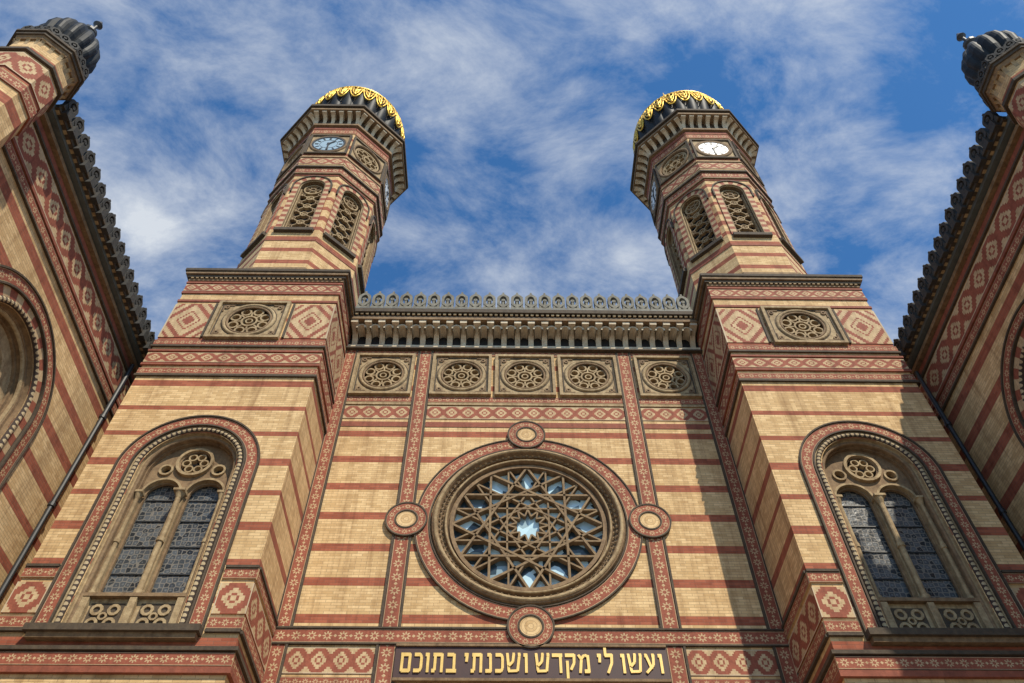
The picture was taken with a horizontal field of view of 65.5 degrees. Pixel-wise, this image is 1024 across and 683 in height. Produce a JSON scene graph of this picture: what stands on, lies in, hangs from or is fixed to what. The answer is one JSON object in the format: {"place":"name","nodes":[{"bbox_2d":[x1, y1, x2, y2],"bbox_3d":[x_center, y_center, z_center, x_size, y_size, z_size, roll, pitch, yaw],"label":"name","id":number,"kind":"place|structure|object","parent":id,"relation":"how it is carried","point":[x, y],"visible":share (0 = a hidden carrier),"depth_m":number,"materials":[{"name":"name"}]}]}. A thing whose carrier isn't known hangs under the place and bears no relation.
{"place":"outdoors","nodes":[
{"label":"outdoors","id":0,"kind":"place"},
{"bbox_2d":[0,17,154,614],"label":"synagogue wing","id":1,"kind":"structure","parent":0,"point":[77,337],"depth_m":18.72,"materials":[{"name":"beige brick"}]},
{"bbox_2d":[0,264,55,489],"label":"wing arched window","id":2,"kind":"structure","parent":1,"relation":"in","point":[17,360],"depth_m":17.98,"materials":[{"name":"brick"}]},
{"bbox_2d":[0,0,1023,341],"label":"sky","id":3,"kind":"structure","parent":0,"point":[519,118],"materials":[{"name":"blue"}]},
{"bbox_2d":[346,307,702,353],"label":"central cornice","id":4,"kind":"structure","parent":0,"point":[526,330],"depth_m":25.76,"materials":[{"name":"beige stone"}]},
{"bbox_2d":[356,291,691,310],"bbox_3d":[0.400,-1.304,26.536,11.041,0.958,0.145,1,-52,-1],"label":"roof cresting","id":5,"kind":"object","parent":4,"relation":"on","point":[502,298],"visible":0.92,"depth_m":26.46,"materials":[{"name":"metal"}]},
{"bbox_2d":[281,354,780,678],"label":"central wall","id":6,"kind":"structure","parent":0,"point":[346,573],"depth_m":19.71,"materials":[{"name":"beige brick"}]},
{"bbox_2d":[348,353,701,398],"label":"medallion windows","id":7,"kind":"structure","parent":6,"relation":"attached to","point":[524,375],"depth_m":24.48,"materials":[{"name":"stone"}]},
{"bbox_2d":[430,449,625,605],"bbox_3d":[0.409,4.659,20.185,4.920,4.920,0.628,1,-52,-1],"label":"rose window","id":8,"kind":"structure","parent":6,"relation":"in","point":[520,527],"depth_m":20.11,"materials":[{"name":"brown stone"}]},
{"bbox_2d":[262,350,798,682],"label":"ornamental tile bands","id":9,"kind":"object","parent":6,"relation":"attached to","point":[408,518],"visible":0.99,"depth_m":19.31,"materials":[{"name":"tile"}]},
{"bbox_2d":[392,643,671,682],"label":"inscription board","id":10,"kind":"object","parent":6,"relation":"attached to","point":[553,674],"visible":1,"depth_m":17.01,"materials":[{"name":"brown stone"}]},
{"bbox_2d":[400,647,663,677],"bbox_3d":[0.424,6.853,17.031,5.607,0.807,0.040,1,-52,-1],"label":"hebrew inscription","id":11,"kind":"object","parent":10,"relation":"attached to","point":[511,663],"visible":1,"depth_m":17.02,"materials":[{"name":"gold metal"}]},
{"bbox_2d":[893,30,1023,559],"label":"synagogue wing","id":12,"kind":"structure","parent":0,"point":[959,343],"depth_m":19.77,"materials":[{"name":"brown brick"}]},
{"bbox_2d":[1000,299,1023,447],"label":"wing arched window","id":13,"kind":"structure","parent":12,"relation":"in","point":[1012,356],"depth_m":18.79,"materials":[{"name":"brick"}]},
{"label":"ground","id":14,"kind":"structure","parent":0,"visible":0},
{"bbox_2d":[0,281,345,682],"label":"pavilion wall","id":15,"kind":"structure","parent":14,"relation":"on","point":[280,419],"depth_m":19.18,"materials":[{"name":"beige brick"}]},
{"bbox_2d":[22,415,259,641],"bbox_3d":[-7.588,3.912,17.590,3.320,6.140,0.790,1,-52,-1],"label":"pavilion arched window","id":16,"kind":"structure","parent":15,"relation":"in","point":[137,581],"depth_m":17.21,"materials":[{"name":"beige stone"}]},
{"bbox_2d":[0,268,355,682],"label":"pavilion bands and cornice","id":17,"kind":"object","parent":15,"relation":"attached to","point":[241,324],"visible":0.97,"depth_m":21.55,"materials":[{"name":"brick"}]},
{"bbox_2d":[238,104,407,306],"bbox_3d":[-7.645,-4.232,31.649,5.600,13.110,5.600,1,-52,-1],"label":"tower shaft","id":18,"kind":"object","parent":15,"relation":"on","point":[289,255],"visible":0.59,"depth_m":31.07,"materials":[{"name":"beige brick"}]},
{"bbox_2d":[237,110,403,298],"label":"tower windows and trim","id":19,"kind":"structure","parent":18,"relation":"attached to","point":[304,206],"depth_m":31.18,"materials":[{"name":"brown stone"}]},
{"bbox_2d":[312,137,344,150],"bbox_3d":[-7.622,-8.216,33.114,1.380,1.380,0.070,1,-52,-1],"label":"tower clock","id":20,"kind":"object","parent":18,"relation":"attached to","point":[327,143],"visible":1,"depth_m":33.12,"materials":[{"name":"white glass"}]},
{"bbox_2d":[315,86,404,139],"bbox_3d":[-7.672,-11.734,41.175,4.895,7.140,4.890,1,-52,-1],"label":"dome gilding","id":21,"kind":"object","parent":18,"relation":"on","point":[345,90],"visible":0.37,"depth_m":37.66,"materials":[{"name":"gold metal"}]},
{"bbox_2d":[321,88,400,134],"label":"dome","id":22,"kind":"structure","parent":18,"relation":"on","point":[373,106],"depth_m":37.16,"materials":[{"name":"grey metal"}]},
{"bbox_2d":[385,177,388,208],"bbox_3d":[-5.428,-6.446,34.513,0.070,1.380,1.380,1,-52,-1],"label":"tower clock","id":23,"kind":"object","parent":18,"relation":"attached to","point":[387,192],"visible":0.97,"depth_m":34.51,"materials":[{"name":"white glass"}]},
{"bbox_2d":[702,287,1023,682],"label":"pavilion wall","id":24,"kind":"structure","parent":14,"relation":"on","point":[773,425],"depth_m":19.51,"materials":[{"name":"beige brick"}]},
{"bbox_2d":[630,108,805,310],"bbox_3d":[8.393,-4.079,31.814,5.600,13.110,5.600,1,-52,-1],"label":"tower shaft","id":25,"kind":"object","parent":24,"relation":"on","point":[757,259],"visible":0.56,"depth_m":31.09,"materials":[{"name":"beige brick"}]},
{"bbox_2d":[650,180,655,211],"bbox_3d":[6.161,-6.335,34.632,0.070,1.380,1.380,1,-52,-1],"label":"tower clock","id":26,"kind":"object","parent":25,"relation":"attached to","point":[653,196],"visible":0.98,"depth_m":34.69,"materials":[{"name":"white glass"}]},
{"bbox_2d":[638,92,718,139],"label":"dome","id":27,"kind":"structure","parent":25,"relation":"on","point":[658,117],"depth_m":37.31,"materials":[{"name":"grey metal"}]},
{"bbox_2d":[632,90,723,152],"bbox_3d":[8.368,-11.581,41.339,4.895,7.140,4.890,1,-52,-1],"label":"dome gilding","id":28,"kind":"object","parent":27,"relation":"on","point":[662,99],"visible":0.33,"depth_m":37.88,"materials":[{"name":"gold metal"}]},
{"bbox_2d":[697,141,729,154],"bbox_3d":[8.416,-8.062,33.279,1.380,1.380,0.070,1,-52,-1],"label":"tower clock","id":29,"kind":"object","parent":25,"relation":"attached to","point":[712,148],"visible":1,"depth_m":33.29,"materials":[{"name":"white glass"}]},
{"bbox_2d":[634,115,806,301],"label":"tower windows and trim","id":30,"kind":"structure","parent":25,"relation":"attached to","point":[695,219],"depth_m":31.34,"materials":[{"name":"brown stone"}]},
{"bbox_2d":[692,273,1023,682],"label":"pavilion bands and cornice","id":31,"kind":"object","parent":24,"relation":"attached to","point":[816,329],"visible":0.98,"depth_m":21.97,"materials":[{"name":"brick"}]},
{"bbox_2d":[798,420,1023,646],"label":"pavilion arched window","id":32,"kind":"structure","parent":24,"relation":"in","point":[927,589],"depth_m":17.41,"materials":[{"name":"beige stone"}]}
]}

